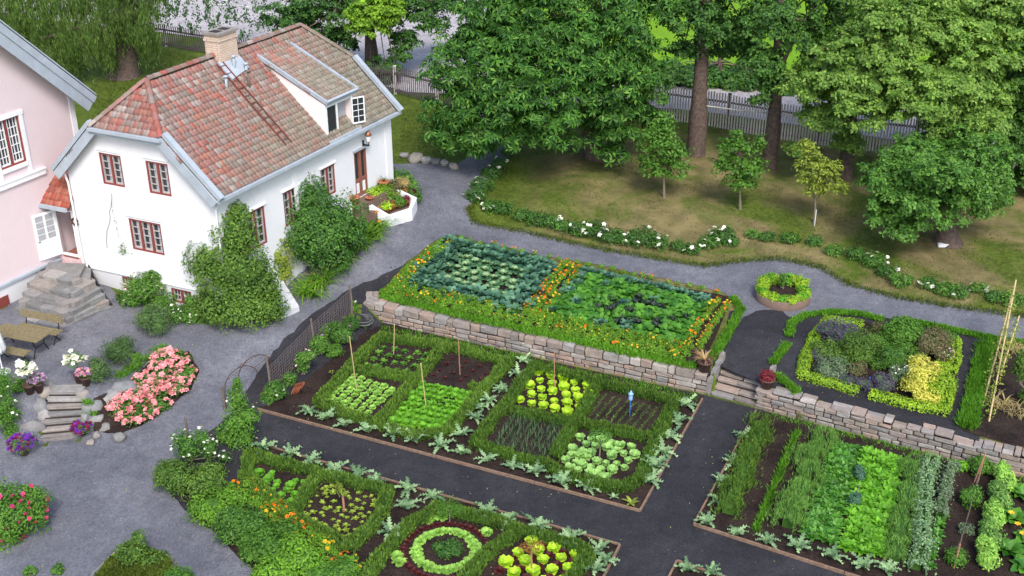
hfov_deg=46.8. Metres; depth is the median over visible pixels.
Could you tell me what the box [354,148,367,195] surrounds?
front door
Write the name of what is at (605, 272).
kale
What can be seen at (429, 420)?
lettuce
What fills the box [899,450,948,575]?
pea row
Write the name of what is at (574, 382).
lettuce
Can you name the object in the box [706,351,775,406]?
garden steps
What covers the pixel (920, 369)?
herb clump
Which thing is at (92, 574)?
lawn edging
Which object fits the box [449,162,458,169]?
border stone
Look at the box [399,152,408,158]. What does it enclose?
border stone
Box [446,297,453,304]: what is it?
marigold
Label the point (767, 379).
potted plant
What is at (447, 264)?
cabbage
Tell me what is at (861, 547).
leaf vegetable
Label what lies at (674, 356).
marigold
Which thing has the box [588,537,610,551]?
artichoke plant
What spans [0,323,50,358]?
garden table
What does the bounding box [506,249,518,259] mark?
kale
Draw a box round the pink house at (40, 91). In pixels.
[0,20,96,308]
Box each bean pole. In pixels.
[982,292,1015,404]
[983,280,1018,421]
[993,316,1021,375]
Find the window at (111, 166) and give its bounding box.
[99,152,124,186]
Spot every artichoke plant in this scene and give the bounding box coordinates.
[249,438,277,453]
[280,442,302,456]
[296,404,317,415]
[302,450,322,465]
[314,406,338,419]
[325,460,348,475]
[331,418,353,429]
[349,464,373,480]
[350,421,377,433]
[364,472,387,481]
[377,517,402,541]
[383,423,403,441]
[391,497,424,509]
[394,476,419,498]
[404,427,428,442]
[418,488,444,500]
[429,433,455,453]
[447,444,471,454]
[449,422,474,436]
[466,408,483,424]
[471,402,489,410]
[473,449,498,463]
[474,499,498,515]
[480,391,497,406]
[492,381,507,392]
[500,454,524,469]
[500,511,518,529]
[508,361,523,376]
[515,352,531,363]
[522,459,547,476]
[522,512,552,532]
[545,469,573,489]
[559,525,586,547]
[574,478,601,495]
[583,554,607,575]
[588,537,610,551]
[593,550,620,565]
[608,492,618,498]
[623,495,639,505]
[640,454,669,474]
[645,468,662,488]
[652,435,677,458]
[665,424,682,443]
[672,410,692,424]
[674,556,702,572]
[677,393,697,411]
[694,511,714,527]
[702,561,723,575]
[708,494,718,505]
[712,471,731,487]
[722,453,737,470]
[727,524,749,535]
[730,426,750,438]
[753,531,780,548]
[784,532,812,552]
[817,542,850,563]
[851,551,879,569]
[874,558,901,575]
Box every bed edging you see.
[258,398,702,511]
[268,446,620,575]
[668,559,725,575]
[693,409,858,575]
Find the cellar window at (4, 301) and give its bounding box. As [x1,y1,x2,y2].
[0,294,9,308]
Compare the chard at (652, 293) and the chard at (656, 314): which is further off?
the chard at (652, 293)
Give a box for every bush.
[0,366,22,438]
[0,477,54,552]
[104,387,159,427]
[115,289,124,301]
[118,270,176,310]
[130,371,173,414]
[143,344,193,380]
[161,364,198,397]
[163,293,208,325]
[168,426,232,462]
[463,187,487,203]
[467,175,494,191]
[479,199,502,214]
[480,164,502,180]
[490,156,509,167]
[491,200,513,215]
[499,147,520,158]
[511,207,530,220]
[523,209,550,227]
[538,212,564,229]
[552,218,573,232]
[564,219,590,236]
[577,218,608,240]
[597,225,624,245]
[614,232,636,246]
[626,224,659,248]
[644,232,669,252]
[668,238,687,252]
[681,241,702,255]
[695,233,720,249]
[708,224,736,243]
[721,234,739,247]
[743,228,760,239]
[758,231,776,241]
[776,231,801,245]
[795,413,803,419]
[805,233,824,247]
[821,244,842,257]
[843,246,868,261]
[859,248,888,269]
[873,261,899,278]
[887,270,915,288]
[916,275,938,291]
[932,280,957,296]
[945,283,971,299]
[945,459,969,472]
[967,280,989,294]
[984,289,1005,303]
[998,290,1023,307]
[1008,349,1023,403]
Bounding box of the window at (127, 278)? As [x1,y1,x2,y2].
[122,276,131,288]
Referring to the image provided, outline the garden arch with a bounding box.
[224,354,274,408]
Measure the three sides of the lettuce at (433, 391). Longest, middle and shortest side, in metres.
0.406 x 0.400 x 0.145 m
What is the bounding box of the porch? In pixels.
[31,171,82,262]
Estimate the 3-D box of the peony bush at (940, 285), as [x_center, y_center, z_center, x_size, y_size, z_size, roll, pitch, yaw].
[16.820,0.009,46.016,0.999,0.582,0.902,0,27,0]
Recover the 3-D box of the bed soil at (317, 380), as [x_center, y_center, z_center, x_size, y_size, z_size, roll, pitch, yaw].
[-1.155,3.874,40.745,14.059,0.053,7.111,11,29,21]
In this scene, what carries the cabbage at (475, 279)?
on the kale bed soil at (707, 345)
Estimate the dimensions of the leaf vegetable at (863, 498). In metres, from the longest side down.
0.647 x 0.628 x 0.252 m
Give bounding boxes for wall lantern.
[362,131,371,145]
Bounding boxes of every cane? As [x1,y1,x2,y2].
[349,336,356,388]
[420,363,425,405]
[458,338,459,373]
[554,351,554,386]
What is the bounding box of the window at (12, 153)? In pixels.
[0,116,25,169]
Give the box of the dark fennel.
[845,464,867,506]
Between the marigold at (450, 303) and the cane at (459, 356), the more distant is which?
the marigold at (450, 303)
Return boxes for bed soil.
[93,351,199,432]
[179,441,617,575]
[259,323,703,508]
[391,246,730,365]
[671,562,715,575]
[696,411,1023,575]
[804,315,957,404]
[963,349,1023,447]
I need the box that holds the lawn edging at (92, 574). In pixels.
[91,541,125,575]
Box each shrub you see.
[9,377,26,392]
[22,565,38,575]
[50,562,64,575]
[85,355,112,382]
[97,331,136,367]
[112,529,170,568]
[131,301,174,337]
[149,456,196,497]
[161,564,194,575]
[174,457,229,503]
[181,198,290,333]
[184,481,252,528]
[210,503,273,547]
[237,517,302,568]
[249,528,326,575]
[273,238,296,285]
[281,171,369,278]
[305,554,360,575]
[393,168,422,203]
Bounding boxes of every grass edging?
[378,291,697,368]
[382,238,444,292]
[707,294,746,363]
[768,340,792,364]
[774,371,800,394]
[783,306,886,337]
[902,315,1023,343]
[953,337,999,430]
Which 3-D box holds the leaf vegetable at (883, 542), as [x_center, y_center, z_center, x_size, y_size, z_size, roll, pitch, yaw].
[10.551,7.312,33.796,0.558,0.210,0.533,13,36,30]
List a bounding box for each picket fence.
[146,23,245,52]
[365,62,482,117]
[481,73,1016,169]
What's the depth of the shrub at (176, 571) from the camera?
32.16 m
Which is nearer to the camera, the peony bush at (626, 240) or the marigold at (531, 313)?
the marigold at (531, 313)
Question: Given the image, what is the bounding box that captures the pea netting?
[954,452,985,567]
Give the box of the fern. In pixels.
[130,352,143,368]
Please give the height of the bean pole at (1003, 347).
2.742 m
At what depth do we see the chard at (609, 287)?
46.45 m
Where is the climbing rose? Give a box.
[214,375,262,450]
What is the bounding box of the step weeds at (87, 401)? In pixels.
[76,398,99,415]
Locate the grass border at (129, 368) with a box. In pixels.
[109,342,167,379]
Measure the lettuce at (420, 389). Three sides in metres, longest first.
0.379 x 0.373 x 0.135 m
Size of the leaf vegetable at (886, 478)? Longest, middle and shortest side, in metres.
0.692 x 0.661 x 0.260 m
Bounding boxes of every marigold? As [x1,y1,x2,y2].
[227,479,239,487]
[240,476,250,487]
[244,493,258,506]
[245,478,252,490]
[250,495,263,506]
[256,499,270,508]
[259,504,269,516]
[264,508,277,520]
[267,510,279,522]
[271,498,284,511]
[283,509,295,517]
[292,517,303,531]
[300,523,312,537]
[308,533,319,544]
[312,533,328,546]
[317,537,333,548]
[322,539,336,554]
[326,545,341,556]
[336,551,349,559]
[348,554,358,561]
[354,560,362,573]
[399,276,407,285]
[414,295,421,300]
[421,294,430,302]
[439,299,447,308]
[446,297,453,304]
[450,301,457,309]
[455,302,463,311]
[468,306,477,313]
[475,304,483,308]
[481,305,489,312]
[505,315,512,321]
[526,309,533,318]
[529,308,539,314]
[529,316,539,322]
[536,297,544,305]
[540,294,547,301]
[542,301,551,307]
[543,289,552,295]
[545,315,553,321]
[545,319,552,327]
[546,285,555,292]
[552,291,560,298]
[552,325,561,332]
[555,313,564,319]
[558,272,565,278]
[558,327,568,333]
[560,259,569,265]
[566,264,574,271]
[566,316,573,322]
[571,317,579,324]
[578,326,586,333]
[581,332,589,338]
[587,332,595,339]
[594,335,602,341]
[597,323,608,329]
[611,338,618,346]
[617,341,625,347]
[626,328,634,337]
[628,339,637,346]
[633,332,644,338]
[637,340,644,346]
[648,346,658,353]
[649,332,656,340]
[659,349,669,356]
[669,349,679,358]
[677,340,686,346]
[678,345,686,352]
[682,349,690,356]
[685,330,696,337]
[685,342,693,349]
[695,343,704,350]
[696,317,703,324]
[698,334,706,342]
[700,331,709,339]
[708,299,716,307]
[720,301,729,307]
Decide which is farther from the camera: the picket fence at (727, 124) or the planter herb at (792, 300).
the picket fence at (727, 124)
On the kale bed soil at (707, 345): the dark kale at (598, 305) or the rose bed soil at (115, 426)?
the dark kale at (598, 305)
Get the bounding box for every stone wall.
[363,296,709,393]
[365,291,378,305]
[754,383,1023,477]
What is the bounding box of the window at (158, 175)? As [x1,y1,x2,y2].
[145,160,171,196]
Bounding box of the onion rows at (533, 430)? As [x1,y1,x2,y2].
[492,414,563,455]
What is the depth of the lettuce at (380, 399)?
40.67 m
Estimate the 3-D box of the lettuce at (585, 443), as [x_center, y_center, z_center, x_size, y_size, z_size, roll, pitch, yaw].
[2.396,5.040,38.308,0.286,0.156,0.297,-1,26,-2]
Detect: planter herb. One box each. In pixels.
[754,279,769,289]
[756,275,770,285]
[756,286,769,294]
[759,290,774,298]
[762,272,773,287]
[768,272,780,285]
[768,291,778,301]
[777,294,788,301]
[778,272,787,288]
[783,272,794,285]
[784,295,796,305]
[789,274,802,287]
[793,293,804,301]
[795,276,809,287]
[795,291,809,300]
[796,285,810,291]
[798,288,811,296]
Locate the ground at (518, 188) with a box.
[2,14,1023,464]
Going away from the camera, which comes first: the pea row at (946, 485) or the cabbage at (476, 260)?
the pea row at (946, 485)
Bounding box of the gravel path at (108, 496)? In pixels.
[0,130,1023,575]
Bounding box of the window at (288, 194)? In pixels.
[283,188,295,225]
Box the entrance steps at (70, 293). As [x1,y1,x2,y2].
[14,262,113,327]
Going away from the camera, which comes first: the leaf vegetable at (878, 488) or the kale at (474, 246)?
the leaf vegetable at (878, 488)
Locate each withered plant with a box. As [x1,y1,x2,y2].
[986,389,1017,414]
[994,338,1023,355]
[995,398,1023,420]
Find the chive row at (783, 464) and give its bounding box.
[751,427,801,533]
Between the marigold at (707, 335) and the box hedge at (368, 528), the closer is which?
the box hedge at (368, 528)
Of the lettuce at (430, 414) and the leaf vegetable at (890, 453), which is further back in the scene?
the lettuce at (430, 414)
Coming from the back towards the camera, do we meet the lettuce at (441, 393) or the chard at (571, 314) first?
the chard at (571, 314)
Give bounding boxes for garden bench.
[1,346,30,360]
[18,309,62,344]
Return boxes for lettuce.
[254,468,263,475]
[263,473,273,480]
[272,483,279,488]
[278,491,285,497]
[283,486,290,492]
[285,480,295,488]
[287,497,294,503]
[290,490,297,496]
[339,393,346,398]
[340,399,350,404]
[342,390,351,394]
[349,381,357,387]
[353,389,361,393]
[357,385,366,390]
[360,381,369,386]
[360,392,368,396]
[368,404,375,409]
[369,384,377,389]
[373,390,381,395]
[376,397,385,402]
[379,383,388,388]
[384,389,393,395]
[388,416,398,422]
[389,550,403,559]
[391,556,407,566]
[396,411,405,417]
[396,417,405,425]
[399,406,407,412]
[400,546,406,550]
[401,401,409,406]
[402,418,413,426]
[404,413,413,418]
[405,564,414,570]
[407,395,419,402]
[407,401,416,408]
[409,389,418,395]
[409,545,422,552]
[409,549,423,557]
[410,566,418,572]
[411,420,417,427]
[411,552,424,560]
[412,408,421,415]
[413,402,424,408]
[414,537,425,544]
[415,557,424,564]
[417,385,425,392]
[417,392,423,398]
[417,421,426,428]
[417,559,429,567]
[418,381,426,385]
[418,409,427,415]
[418,415,427,422]
[421,405,429,410]
[422,531,433,539]
[423,393,431,398]
[424,423,433,429]
[424,561,434,571]
[426,400,436,406]
[426,411,434,417]
[426,417,434,423]
[428,388,438,394]
[429,406,437,411]
[429,529,437,536]
[429,564,439,572]
[430,395,436,399]
[431,418,441,423]
[431,423,443,430]
[432,383,440,388]
[434,413,443,419]
[435,512,447,521]
[435,528,444,535]
[435,565,444,573]
[436,390,444,396]
[436,396,444,401]
[440,526,447,533]
[440,564,451,574]
[441,408,449,414]
[442,414,449,419]
[443,385,452,392]
[443,392,452,397]
[443,404,450,409]
[444,398,451,403]
[446,410,456,415]
[446,527,453,534]
[449,404,456,409]
[449,563,457,572]
[450,387,459,392]
[451,392,460,398]
[451,528,460,535]
[455,400,464,405]
[455,529,465,537]
[455,562,462,570]
[457,388,465,395]
[459,531,469,538]
[462,523,468,529]
[463,556,472,564]
[464,534,474,542]
[467,525,475,530]
[467,541,481,549]
[468,538,477,545]
[478,526,492,536]
[493,564,505,573]
[498,554,513,568]
[507,565,520,575]
[511,555,517,562]
[512,547,523,556]
[515,564,525,572]
[516,395,524,402]
[518,554,532,566]
[524,535,537,544]
[525,380,535,388]
[526,564,540,575]
[527,390,536,397]
[527,399,536,406]
[528,553,536,560]
[531,544,544,555]
[534,370,543,375]
[536,377,543,383]
[536,562,544,570]
[537,385,545,391]
[537,554,549,564]
[538,393,546,399]
[538,401,548,408]
[544,551,554,558]
[545,563,558,574]
[546,371,555,378]
[547,379,556,386]
[547,387,557,394]
[547,541,560,553]
[549,403,559,412]
[550,397,558,403]
[552,560,562,567]
[555,552,566,561]
[558,373,567,381]
[558,381,569,390]
[558,548,569,556]
[561,398,572,406]
[561,455,569,463]
[562,390,570,397]
[562,406,573,415]
[562,562,572,571]
[565,462,575,470]
[567,450,575,457]
[568,443,577,450]
[569,549,576,557]
[570,379,577,385]
[571,386,579,392]
[573,392,582,401]
[573,450,584,458]
[574,466,581,471]
[575,433,584,440]
[576,459,587,467]
[577,447,586,452]
[581,452,591,460]
[582,381,589,388]
[582,440,589,446]
[584,467,592,474]
[586,448,595,455]
[589,468,600,477]
[591,442,599,448]
[592,456,602,464]
[596,465,605,472]
[597,434,606,443]
[599,472,610,479]
[601,442,612,450]
[602,460,609,465]
[606,449,616,459]
[606,464,617,474]
[611,446,620,453]
[613,460,620,466]
[614,440,625,448]
[619,450,627,456]
[620,464,628,470]
[624,456,632,463]
[627,442,635,449]
[629,449,640,458]
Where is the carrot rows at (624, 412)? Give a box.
[585,393,658,432]
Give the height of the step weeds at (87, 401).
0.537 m
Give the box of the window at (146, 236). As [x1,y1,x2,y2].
[129,218,164,254]
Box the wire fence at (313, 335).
[265,285,352,383]
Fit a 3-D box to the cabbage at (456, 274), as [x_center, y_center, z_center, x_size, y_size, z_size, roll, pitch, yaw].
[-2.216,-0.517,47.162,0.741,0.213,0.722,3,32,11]
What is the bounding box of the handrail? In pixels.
[88,265,112,305]
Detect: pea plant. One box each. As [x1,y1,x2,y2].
[943,545,970,569]
[958,484,984,509]
[958,522,975,536]
[966,454,994,475]
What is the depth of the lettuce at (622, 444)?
38.24 m
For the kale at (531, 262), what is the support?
on the kale bed soil at (707, 345)
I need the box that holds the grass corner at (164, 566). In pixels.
[94,540,174,575]
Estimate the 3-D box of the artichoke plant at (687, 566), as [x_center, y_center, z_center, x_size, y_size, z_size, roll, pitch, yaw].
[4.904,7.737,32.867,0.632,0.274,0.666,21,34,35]
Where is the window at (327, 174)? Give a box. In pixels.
[320,164,335,196]
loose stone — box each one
[85,439,94,444]
[92,431,100,438]
[112,432,125,441]
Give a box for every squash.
[997,537,1023,556]
[1004,506,1023,523]
[1009,482,1023,499]
[1009,554,1023,573]
[1013,528,1023,542]
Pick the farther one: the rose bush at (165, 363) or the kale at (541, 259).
the kale at (541, 259)
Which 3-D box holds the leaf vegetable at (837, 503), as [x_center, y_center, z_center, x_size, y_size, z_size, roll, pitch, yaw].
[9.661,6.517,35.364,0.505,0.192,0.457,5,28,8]
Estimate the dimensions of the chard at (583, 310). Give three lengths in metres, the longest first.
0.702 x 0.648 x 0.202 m
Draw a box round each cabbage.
[442,261,454,269]
[444,274,454,278]
[449,264,463,271]
[450,271,464,277]
[453,252,465,261]
[453,277,464,283]
[458,259,475,267]
[458,266,471,275]
[459,280,472,284]
[461,254,472,260]
[467,275,483,283]
[468,269,482,275]
[469,257,481,265]
[476,265,492,271]
[478,260,490,266]
[478,271,490,279]
[482,284,493,290]
[486,280,500,287]
[487,274,500,280]
[488,260,501,268]
[495,268,511,275]
[497,263,508,268]
[498,275,510,284]
[505,265,518,274]
[505,278,519,285]
[505,285,515,290]
[515,267,525,274]
[516,274,529,279]
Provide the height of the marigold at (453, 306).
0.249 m
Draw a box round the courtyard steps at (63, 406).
[40,384,84,442]
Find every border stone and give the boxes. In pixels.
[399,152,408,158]
[408,152,422,162]
[421,156,430,163]
[430,158,440,164]
[440,159,448,165]
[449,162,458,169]
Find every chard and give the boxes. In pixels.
[547,298,559,304]
[548,306,559,314]
[556,310,569,319]
[557,293,569,300]
[558,304,570,310]
[560,305,575,312]
[562,289,574,296]
[563,311,575,318]
[566,301,576,307]
[570,282,583,288]
[571,313,583,322]
[572,292,584,300]
[573,286,586,293]
[573,303,583,309]
[573,308,586,315]
[577,311,592,317]
[579,293,591,301]
[579,315,592,326]
[581,284,590,289]
[582,305,591,311]
[584,276,598,280]
[584,301,596,306]
[585,285,599,292]
[587,272,599,277]
[587,281,598,287]
[587,311,599,318]
[591,286,604,293]
[592,279,603,284]
[592,293,604,299]
[593,272,604,278]
[593,298,607,305]
[594,312,606,319]
[596,307,608,314]
[600,289,612,294]
[602,286,613,289]
[603,293,613,300]
[603,318,616,328]
[604,311,613,317]
[604,315,614,322]
[606,281,618,288]
[607,291,619,301]
[610,324,621,332]
[612,306,623,312]
[612,312,625,322]
[614,277,626,283]
[616,294,628,300]
[616,303,628,309]
[617,284,628,289]
[617,288,631,297]
[618,308,630,316]
[621,289,633,296]
[625,302,634,307]
[627,310,639,317]
[629,286,640,294]
[629,322,639,329]
[633,329,646,339]
[634,302,647,309]
[634,324,645,330]
[635,311,647,319]
[638,283,652,290]
[639,309,654,315]
[640,332,654,340]
[641,294,652,302]
[641,314,653,321]
[641,320,653,330]
[643,324,655,332]
[646,290,656,295]
[648,306,662,311]
[648,310,664,319]
[653,288,665,295]
[653,327,664,334]
[655,297,670,308]
[656,291,667,298]
[658,323,672,331]
[660,312,671,321]
[660,318,671,325]
[660,330,672,335]
[662,295,675,300]
[662,309,676,316]
[664,289,674,295]
[664,299,675,307]
[665,336,680,347]
[666,332,677,337]
[667,302,684,312]
[671,306,683,313]
[671,322,687,332]
[672,298,682,302]
[673,334,687,343]
[674,312,684,319]
[674,326,688,335]
[675,293,687,299]
[681,308,694,316]
[681,319,695,326]
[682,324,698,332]
[683,299,697,308]
[683,303,692,310]
[684,295,698,301]
[685,315,701,323]
[687,309,701,316]
[693,307,706,315]
[694,301,708,311]
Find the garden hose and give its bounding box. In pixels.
[359,314,372,326]
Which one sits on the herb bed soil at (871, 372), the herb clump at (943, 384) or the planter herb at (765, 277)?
the herb clump at (943, 384)
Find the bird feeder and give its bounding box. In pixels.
[628,391,633,415]
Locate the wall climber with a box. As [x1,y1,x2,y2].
[106,194,131,254]
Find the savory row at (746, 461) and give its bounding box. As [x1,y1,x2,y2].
[710,411,776,519]
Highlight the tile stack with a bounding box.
[291,382,304,394]
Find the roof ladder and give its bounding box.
[216,62,291,144]
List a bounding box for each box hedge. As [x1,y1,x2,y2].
[237,446,395,554]
[311,329,515,441]
[359,498,527,575]
[468,359,680,495]
[518,523,596,575]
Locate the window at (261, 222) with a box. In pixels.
[246,205,266,250]
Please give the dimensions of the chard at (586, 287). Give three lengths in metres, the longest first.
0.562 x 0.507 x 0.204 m
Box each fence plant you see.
[259,379,289,405]
[282,371,296,385]
[294,348,315,374]
[308,333,331,354]
[320,319,353,343]
[326,342,343,357]
[343,315,359,330]
[350,300,358,312]
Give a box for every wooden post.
[184,417,188,437]
[221,386,225,409]
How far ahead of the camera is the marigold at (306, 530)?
34.17 m
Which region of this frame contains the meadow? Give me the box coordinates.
[515,0,1023,106]
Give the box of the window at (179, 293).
[171,288,190,302]
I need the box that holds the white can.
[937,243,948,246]
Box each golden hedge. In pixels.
[795,314,864,396]
[867,386,956,416]
[945,335,962,374]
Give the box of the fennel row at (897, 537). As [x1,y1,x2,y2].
[878,450,926,566]
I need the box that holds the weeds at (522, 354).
[381,324,697,400]
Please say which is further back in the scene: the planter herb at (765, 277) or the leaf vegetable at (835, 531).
the planter herb at (765, 277)
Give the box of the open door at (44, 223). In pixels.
[31,210,61,260]
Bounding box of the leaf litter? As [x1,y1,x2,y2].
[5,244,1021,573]
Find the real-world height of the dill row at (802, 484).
0.803 m
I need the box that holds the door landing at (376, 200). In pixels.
[352,187,395,221]
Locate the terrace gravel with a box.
[711,310,982,440]
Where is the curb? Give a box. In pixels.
[707,105,864,119]
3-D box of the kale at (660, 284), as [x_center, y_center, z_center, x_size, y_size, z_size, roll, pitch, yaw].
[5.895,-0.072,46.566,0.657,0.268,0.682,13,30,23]
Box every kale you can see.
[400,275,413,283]
[407,276,424,287]
[411,261,427,277]
[411,271,424,278]
[415,278,437,290]
[418,264,437,277]
[420,274,430,279]
[422,255,436,260]
[423,258,434,264]
[426,260,448,274]
[428,274,446,288]
[429,255,448,266]
[431,249,445,260]
[431,283,439,292]
[436,285,453,295]
[438,277,454,286]
[439,234,454,243]
[439,251,458,263]
[441,244,458,259]
[442,240,457,249]
[447,285,467,299]
[449,236,467,246]
[451,243,467,252]
[457,283,472,291]
[459,238,474,248]
[460,247,474,255]
[467,282,486,296]
[467,293,478,303]
[469,242,483,251]
[470,248,482,257]
[475,248,491,260]
[475,296,490,307]
[476,244,491,252]
[476,288,492,299]
[484,289,501,299]
[485,243,504,257]
[487,250,503,263]
[490,299,512,314]
[495,254,509,263]
[495,292,513,300]
[497,247,509,256]
[504,293,522,304]
[504,302,525,316]
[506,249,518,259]
[506,255,522,266]
[509,288,520,294]
[513,281,531,292]
[514,251,529,257]
[516,256,531,267]
[516,291,530,299]
[518,298,535,308]
[521,264,540,274]
[522,259,538,267]
[523,272,538,279]
[524,278,542,286]
[526,254,538,263]
[528,285,544,300]
[534,255,548,264]
[534,261,548,271]
[536,268,553,277]
[538,276,550,285]
[544,258,557,267]
[544,264,556,273]
[545,305,556,314]
[557,287,569,295]
[561,281,573,287]
[563,285,575,291]
[568,295,583,303]
[570,272,584,279]
[573,277,584,285]
[578,265,589,273]
[586,266,595,273]
[591,268,603,273]
[592,317,607,326]
[593,302,605,309]
[600,279,612,288]
[601,270,610,278]
[605,305,616,312]
[606,272,616,280]
[606,302,621,307]
[607,295,618,304]
[614,318,622,324]
[615,273,627,280]
[618,298,630,306]
[620,318,632,326]
[620,323,632,333]
[624,274,636,281]
[624,305,636,314]
[629,277,639,284]
[631,297,642,303]
[633,316,644,323]
[634,292,645,299]
[638,277,647,285]
[641,298,652,305]
[644,280,655,287]
[648,295,661,301]
[648,299,657,308]
[651,320,662,328]
[652,317,661,323]
[653,281,665,288]
[655,301,666,308]
[659,283,671,290]
[666,314,678,323]
[669,285,682,293]
[675,286,688,295]
[686,290,696,296]
[690,292,707,299]
[691,295,706,302]
[701,293,713,301]
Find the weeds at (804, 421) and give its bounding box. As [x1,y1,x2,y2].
[764,412,1023,480]
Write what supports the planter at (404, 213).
on the gravel path at (108, 496)
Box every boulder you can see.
[19,418,46,431]
[33,398,46,411]
[38,409,49,421]
[39,386,50,399]
[43,380,53,386]
[74,388,89,401]
[80,413,103,422]
[81,400,102,413]
[99,422,109,431]
[103,389,118,402]
[111,380,136,397]
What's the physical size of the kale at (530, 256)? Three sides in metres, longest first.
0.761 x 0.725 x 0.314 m
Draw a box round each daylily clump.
[287,273,334,307]
[295,266,346,293]
[311,258,355,278]
[332,247,364,266]
[349,226,387,252]
[363,211,391,239]
[367,210,401,232]
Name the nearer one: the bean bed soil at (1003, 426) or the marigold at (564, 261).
the bean bed soil at (1003, 426)
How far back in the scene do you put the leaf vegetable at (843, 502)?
35.55 m
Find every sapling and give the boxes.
[633,110,696,197]
[706,129,770,209]
[790,137,850,222]
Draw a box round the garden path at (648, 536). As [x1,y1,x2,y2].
[170,260,945,575]
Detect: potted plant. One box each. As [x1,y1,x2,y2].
[350,191,359,204]
[365,193,373,200]
[366,185,382,198]
[376,181,394,197]
[378,176,388,187]
[378,200,391,213]
[388,179,402,191]
[390,200,396,210]
[391,194,407,208]
[394,176,410,188]
[403,194,410,205]
[691,347,719,372]
[758,369,777,389]
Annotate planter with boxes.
[347,187,416,226]
[755,282,810,310]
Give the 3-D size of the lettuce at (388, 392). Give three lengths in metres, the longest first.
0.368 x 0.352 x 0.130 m
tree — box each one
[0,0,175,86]
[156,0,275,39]
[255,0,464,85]
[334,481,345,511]
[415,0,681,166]
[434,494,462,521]
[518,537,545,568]
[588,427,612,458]
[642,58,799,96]
[649,0,764,157]
[721,0,858,169]
[772,0,1023,179]
[852,122,1023,248]
[980,0,1023,189]
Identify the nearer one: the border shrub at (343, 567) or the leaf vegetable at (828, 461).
the border shrub at (343, 567)
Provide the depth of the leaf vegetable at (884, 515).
34.82 m
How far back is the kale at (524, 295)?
45.60 m
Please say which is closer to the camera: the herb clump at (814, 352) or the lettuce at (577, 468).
the lettuce at (577, 468)
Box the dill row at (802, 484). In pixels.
[762,425,844,532]
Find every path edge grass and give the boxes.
[463,162,511,220]
[471,219,1023,317]
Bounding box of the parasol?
[0,332,10,374]
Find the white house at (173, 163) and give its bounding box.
[50,23,403,320]
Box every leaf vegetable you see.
[797,528,811,537]
[802,519,812,527]
[805,525,819,537]
[805,530,819,541]
[806,502,821,511]
[806,510,818,518]
[808,520,821,527]
[811,512,825,520]
[812,491,826,498]
[812,504,824,511]
[813,486,826,496]
[816,508,827,517]
[816,531,831,542]
[818,526,832,537]
[820,497,833,507]
[822,519,837,527]
[823,458,835,464]
[823,506,837,516]
[823,527,841,536]
[825,453,837,460]
[825,503,840,511]
[825,534,838,545]
[826,488,838,496]
[827,478,841,487]
[827,500,843,508]
[827,519,842,528]
[828,516,843,526]
[829,450,843,455]
[831,510,843,517]
[832,448,846,454]
[833,468,844,476]
[833,505,846,513]
[834,493,845,500]
[835,537,854,552]
[836,441,847,448]
[837,470,849,478]
[837,500,847,506]
[839,490,848,499]
[840,460,852,466]
[840,485,849,492]
[840,531,853,538]
[841,516,860,529]
[842,474,852,481]
[842,480,853,488]
[842,523,854,536]
[843,466,853,475]
[843,507,859,518]
[843,538,860,550]
[844,519,859,528]
[844,525,865,538]
[846,504,860,513]
[847,487,867,498]
[848,447,860,455]
[848,461,856,468]
[848,512,869,521]
[849,480,866,488]
[849,543,859,552]
[850,443,862,450]
[852,474,870,482]
[852,519,865,530]
[852,534,869,546]
[852,543,871,555]
[853,504,871,515]
[854,537,868,546]
[857,454,875,462]
[857,460,874,472]
[858,524,875,536]
[859,445,875,455]
[859,483,876,494]
[859,546,877,557]
[860,450,873,457]
[860,497,870,505]
[861,506,880,515]
[861,519,874,530]
[863,534,881,545]
[864,466,877,478]
[864,497,876,507]
[864,531,881,539]
[865,493,877,501]
[866,456,882,465]
[866,484,884,494]
[866,541,880,553]
[867,479,883,490]
[867,507,882,518]
[868,516,888,530]
[868,527,881,538]
[869,513,883,524]
[869,539,886,555]
[871,472,887,482]
[872,472,892,483]
[872,544,885,556]
[873,452,892,462]
[873,499,891,512]
[875,457,891,466]
[875,528,888,537]
[876,534,887,540]
[876,539,890,548]
[877,482,892,493]
[877,490,894,500]
[877,519,892,530]
[877,526,889,535]
[878,503,894,514]
[879,489,895,497]
[879,500,896,513]
[879,512,894,523]
[880,460,896,469]
[881,479,900,488]
[882,471,895,478]
[883,484,898,494]
[885,494,897,501]
[886,451,897,458]
[888,466,902,476]
[892,455,907,463]
[925,548,938,557]
[927,551,935,559]
[927,560,936,568]
[932,526,944,532]
[932,530,945,539]
[933,519,946,527]
[933,536,943,545]
[934,515,945,522]
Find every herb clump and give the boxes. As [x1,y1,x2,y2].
[431,536,465,559]
[811,337,850,361]
[811,349,821,360]
[812,354,851,377]
[813,317,862,343]
[835,371,873,391]
[840,326,881,366]
[844,361,867,378]
[869,357,887,370]
[870,319,885,331]
[871,372,896,392]
[873,331,893,345]
[874,339,917,369]
[878,314,926,347]
[888,362,910,384]
[896,352,945,404]
[911,346,928,356]
[915,325,954,356]
[925,369,958,402]
[933,345,957,362]
[934,359,953,373]
[943,329,957,344]
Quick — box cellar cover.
[277,278,299,317]
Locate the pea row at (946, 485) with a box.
[933,459,964,520]
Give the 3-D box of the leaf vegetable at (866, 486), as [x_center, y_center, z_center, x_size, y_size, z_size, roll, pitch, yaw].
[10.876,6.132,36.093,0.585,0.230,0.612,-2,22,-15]
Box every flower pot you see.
[5,432,38,455]
[15,359,37,394]
[26,371,46,393]
[61,349,87,383]
[69,418,94,435]
[74,366,91,386]
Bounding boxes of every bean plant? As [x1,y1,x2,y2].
[374,349,383,355]
[379,357,388,363]
[404,355,413,361]
[975,533,1002,571]
[978,516,1007,546]
[982,498,1006,528]
[987,479,1014,509]
[990,459,1019,491]
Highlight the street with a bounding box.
[1,0,997,146]
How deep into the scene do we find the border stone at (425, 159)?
56.04 m

